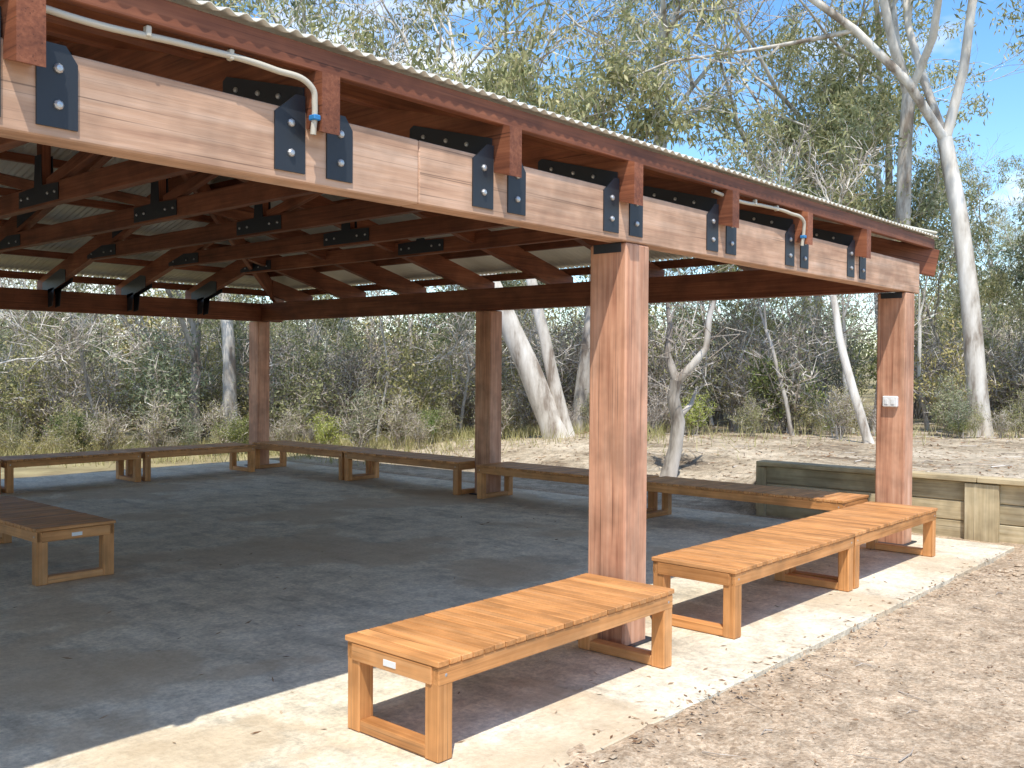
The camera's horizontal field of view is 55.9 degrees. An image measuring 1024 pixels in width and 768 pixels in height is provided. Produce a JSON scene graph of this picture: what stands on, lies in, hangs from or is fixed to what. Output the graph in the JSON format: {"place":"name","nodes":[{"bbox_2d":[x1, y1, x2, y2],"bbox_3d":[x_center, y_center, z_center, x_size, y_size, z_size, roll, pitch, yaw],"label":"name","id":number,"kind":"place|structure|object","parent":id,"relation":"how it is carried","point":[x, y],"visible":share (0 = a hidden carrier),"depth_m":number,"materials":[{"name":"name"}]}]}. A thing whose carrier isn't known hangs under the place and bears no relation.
{"place":"outdoors","nodes":[
{"label":"outdoors","id":0,"kind":"place"},
{"bbox_2d":[0,350,1023,767],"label":"ground","id":1,"kind":"structure","parent":0,"point":[948,694],"depth_m":5.46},
{"bbox_2d":[198,0,250,442],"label":"gum tree","id":2,"kind":"object","parent":1,"relation":"on","point":[229,362],"visible":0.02,"depth_m":19.88,"materials":[{"name":"grey plant"}]},
{"bbox_2d":[157,0,357,443],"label":"gum tree","id":3,"kind":"object","parent":1,"relation":"on","point":[195,355],"visible":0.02,"depth_m":19.31,"materials":[{"name":"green plant"}]},
{"bbox_2d":[216,0,468,423],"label":"gum tree","id":4,"kind":"object","parent":1,"relation":"on","point":[295,3],"visible":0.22,"depth_m":27.09,"materials":[{"name":"green plant"}]},
{"bbox_2d":[316,0,571,438],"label":"gum tree","id":5,"kind":"object","parent":1,"relation":"on","point":[533,380],"visible":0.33,"depth_m":17.67,"materials":[{"name":"white plant"}]},
{"bbox_2d":[0,459,1014,767],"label":"concrete slab","id":6,"kind":"structure","parent":1,"relation":"on","point":[396,547],"depth_m":6.41,"materials":[{"name":"grey concrete"}]},
{"bbox_2d":[0,460,1,493],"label":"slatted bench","id":7,"kind":"object","parent":6,"relation":"on","point":[0,476],"visible":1,"depth_m":12.28,"materials":[{"name":"brown wood"}]},
{"bbox_2d":[0,496,115,585],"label":"slatted bench","id":8,"kind":"object","parent":6,"relation":"on","point":[39,526],"visible":1,"depth_m":7.52,"materials":[{"name":"brown wood"}]},
{"bbox_2d":[0,449,141,492],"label":"slatted bench","id":9,"kind":"object","parent":6,"relation":"on","point":[9,464],"visible":1,"depth_m":13.04,"materials":[{"name":"brown wood"}]},
{"bbox_2d":[125,442,255,480],"bbox_3d":[-4.843,1.162,14.609,0.616,0.429,1.825,1,1,42],"label":"slatted bench","id":10,"kind":"object","parent":6,"relation":"on","point":[232,449],"visible":0.89,"depth_m":14.43,"materials":[{"name":"brown wood"}]},
{"bbox_2d":[252,440,373,479],"bbox_3d":[-3.132,1.167,15.030,2.295,0.429,0.616,1,1,41],"label":"slatted bench","id":11,"kind":"object","parent":6,"relation":"on","point":[283,447],"visible":0.85,"depth_m":14.85,"materials":[{"name":"brown wood"}]},
{"bbox_2d":[343,449,474,494],"bbox_3d":[-1.375,1.205,13.470,2.325,0.429,0.616,1,1,41],"label":"slatted bench","id":12,"kind":"object","parent":6,"relation":"on","point":[457,465],"visible":0.9,"depth_m":13.26,"materials":[{"name":"brown wood"}]},
{"bbox_2d":[0,0,939,646],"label":"picnic shelter","id":13,"kind":"object","parent":6,"relation":"on","point":[210,148],"visible":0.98,"depth_m":6.05,"materials":[{"name":"brown wood"}]},
{"bbox_2d":[345,573,673,762],"bbox_3d":[0.069,1.355,4.879,0.616,0.429,1.826,1,1,41],"label":"slatted bench","id":14,"kind":"object","parent":6,"relation":"on","point":[437,653],"visible":1,"depth_m":4.49,"materials":[{"name":"brown wood"}]},
{"bbox_2d":[476,462,658,511],"bbox_3d":[0.618,1.249,11.634,2.325,0.429,0.616,1,1,41],"label":"slatted bench","id":15,"kind":"object","parent":6,"relation":"on","point":[508,471],"visible":0.61,"depth_m":11.77,"materials":[{"name":"brown wood"}]},
{"bbox_2d":[652,524,854,638],"bbox_3d":[1.740,1.336,6.760,0.615,0.429,1.825,1,1,42],"label":"slatted bench","id":16,"kind":"object","parent":6,"relation":"on","point":[732,564],"visible":0.98,"depth_m":6.39,"materials":[{"name":"brown wood"}]},
{"bbox_2d":[646,476,868,518],"bbox_3d":[2.427,1.288,10.027,2.345,0.429,0.615,1,1,42],"label":"slatted bench","id":17,"kind":"object","parent":6,"relation":"on","point":[667,487],"visible":0.88,"depth_m":9.82,"materials":[{"name":"brown wood"}]},
{"bbox_2d":[782,501,937,588],"bbox_3d":[2.965,1.322,8.140,0.616,0.429,1.815,1,1,42],"label":"slatted bench","id":18,"kind":"object","parent":6,"relation":"on","point":[870,523],"visible":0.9,"depth_m":8.07,"materials":[{"name":"brown wood"}]},
{"bbox_2d":[0,272,1023,455],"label":"bushland scrub","id":19,"kind":"object","parent":1,"relation":"on","point":[57,408],"visible":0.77,"depth_m":19.74,"materials":[{"name":"green plant"}]},
{"bbox_2d":[0,85,1023,441],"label":"gum saplings","id":20,"kind":"object","parent":1,"relation":"on","point":[934,205],"visible":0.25,"depth_m":19.71,"materials":[{"name":"green plant"}]},
{"bbox_2d":[0,129,1023,406],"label":"distant trees","id":21,"kind":"object","parent":1,"relation":"on","point":[970,169],"visible":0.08,"depth_m":38.84,"materials":[{"name":"green plant"}]},
{"bbox_2d":[0,417,1023,467],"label":"dry grass","id":22,"kind":"structure","parent":1,"relation":"on","point":[525,430],"depth_m":17.83,"materials":[{"name":"beige plant"}]},
{"bbox_2d":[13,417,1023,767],"bbox_3d":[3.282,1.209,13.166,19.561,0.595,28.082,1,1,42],"label":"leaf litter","id":23,"kind":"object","parent":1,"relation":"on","point":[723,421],"visible":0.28,"depth_m":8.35,"materials":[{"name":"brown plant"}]},
{"bbox_2d":[455,0,614,435],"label":"gum tree","id":24,"kind":"object","parent":1,"relation":"on","point":[504,81],"visible":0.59,"depth_m":17.35,"materials":[{"name":"green plant"}]},
{"bbox_2d":[351,0,761,424],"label":"gum tree","id":25,"kind":"object","parent":1,"relation":"on","point":[449,33],"visible":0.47,"depth_m":25.36,"materials":[{"name":"green plant"}]},
{"bbox_2d":[258,0,993,435],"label":"gum tree","id":26,"kind":"object","parent":1,"relation":"on","point":[972,328],"visible":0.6,"depth_m":17.77,"materials":[{"name":"white plant"}]},
{"bbox_2d":[554,0,737,432],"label":"gum tree","id":27,"kind":"object","parent":1,"relation":"on","point":[614,77],"visible":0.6,"depth_m":18.62,"materials":[{"name":"green plant"}]},
{"bbox_2d":[520,0,814,147],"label":"gum tree","id":28,"kind":"object","parent":1,"relation":"on","point":[672,23],"visible":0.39,"depth_m":23.46,"materials":[{"name":"green plant"}]},
{"bbox_2d":[648,265,743,476],"bbox_3d":[2.308,-0.383,13.812,1.468,3.766,1.651,0,1,-33],"label":"dead tree","id":29,"kind":"object","parent":1,"relation":"on","point":[670,466],"visible":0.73,"depth_m":13.66,"materials":[{"name":"grey plant"}]},
{"bbox_2d":[574,0,971,413],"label":"gum tree","id":30,"kind":"object","parent":1,"relation":"on","point":[635,43],"visible":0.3,"depth_m":28.34,"materials":[{"name":"green plant"}]},
{"bbox_2d":[569,544,1023,767],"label":"leaf litter","id":31,"kind":"object","parent":1,"relation":"on","point":[612,756],"visible":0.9,"depth_m":4.92,"materials":[{"name":"brown plant"}]},
{"bbox_2d":[578,0,1023,329],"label":"gum tree","id":32,"kind":"object","parent":1,"relation":"on","point":[747,34],"visible":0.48,"depth_m":23.71,"materials":[{"name":"green plant"}]},
{"bbox_2d":[719,119,895,443],"bbox_3d":[5.062,-1.748,16.872,3.129,5.860,2.202,1,1,42],"label":"dead tree","id":33,"kind":"object","parent":1,"relation":"on","point":[866,436],"visible":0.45,"depth_m":16.13,"materials":[{"name":"white plant"}]},
{"bbox_2d":[677,2,943,419],"bbox_3d":[7.612,-4.244,24.298,4.582,10.562,9.216,0,1,-14],"label":"gum tree","id":34,"kind":"object","parent":1,"relation":"on","point":[840,90],"visible":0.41,"depth_m":22.09,"materials":[{"name":"green plant"}]},
{"bbox_2d":[756,460,1023,544],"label":"retaining wall","id":35,"kind":"structure","parent":1,"relation":"on","point":[981,508],"depth_m":9.89,"materials":[{"name":"brown wood"}]},
{"bbox_2d":[871,0,987,432],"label":"gum tree","id":36,"kind":"object","parent":1,"relation":"on","point":[906,124],"visible":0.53,"depth_m":18.49,"materials":[{"name":"grey plant"}]},
{"bbox_2d":[974,0,1023,49],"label":"gum tree","id":37,"kind":"object","parent":1,"relation":"on","point":[1004,15],"visible":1,"depth_m":23.96,"materials":[{"name":"green plant"}]},
{"bbox_2d":[992,563,1023,578],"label":"loose rocks","id":38,"kind":"object","parent":1,"relation":"on","point":[1020,571],"visible":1,"depth_m":8.12,"materials":[{"name":"beige stone"}]},
{"bbox_2d":[1,0,1023,355],"label":"sky","id":39,"kind":"structure","parent":0,"point":[1007,92],"materials":[{"name":"blue"}]}
]}

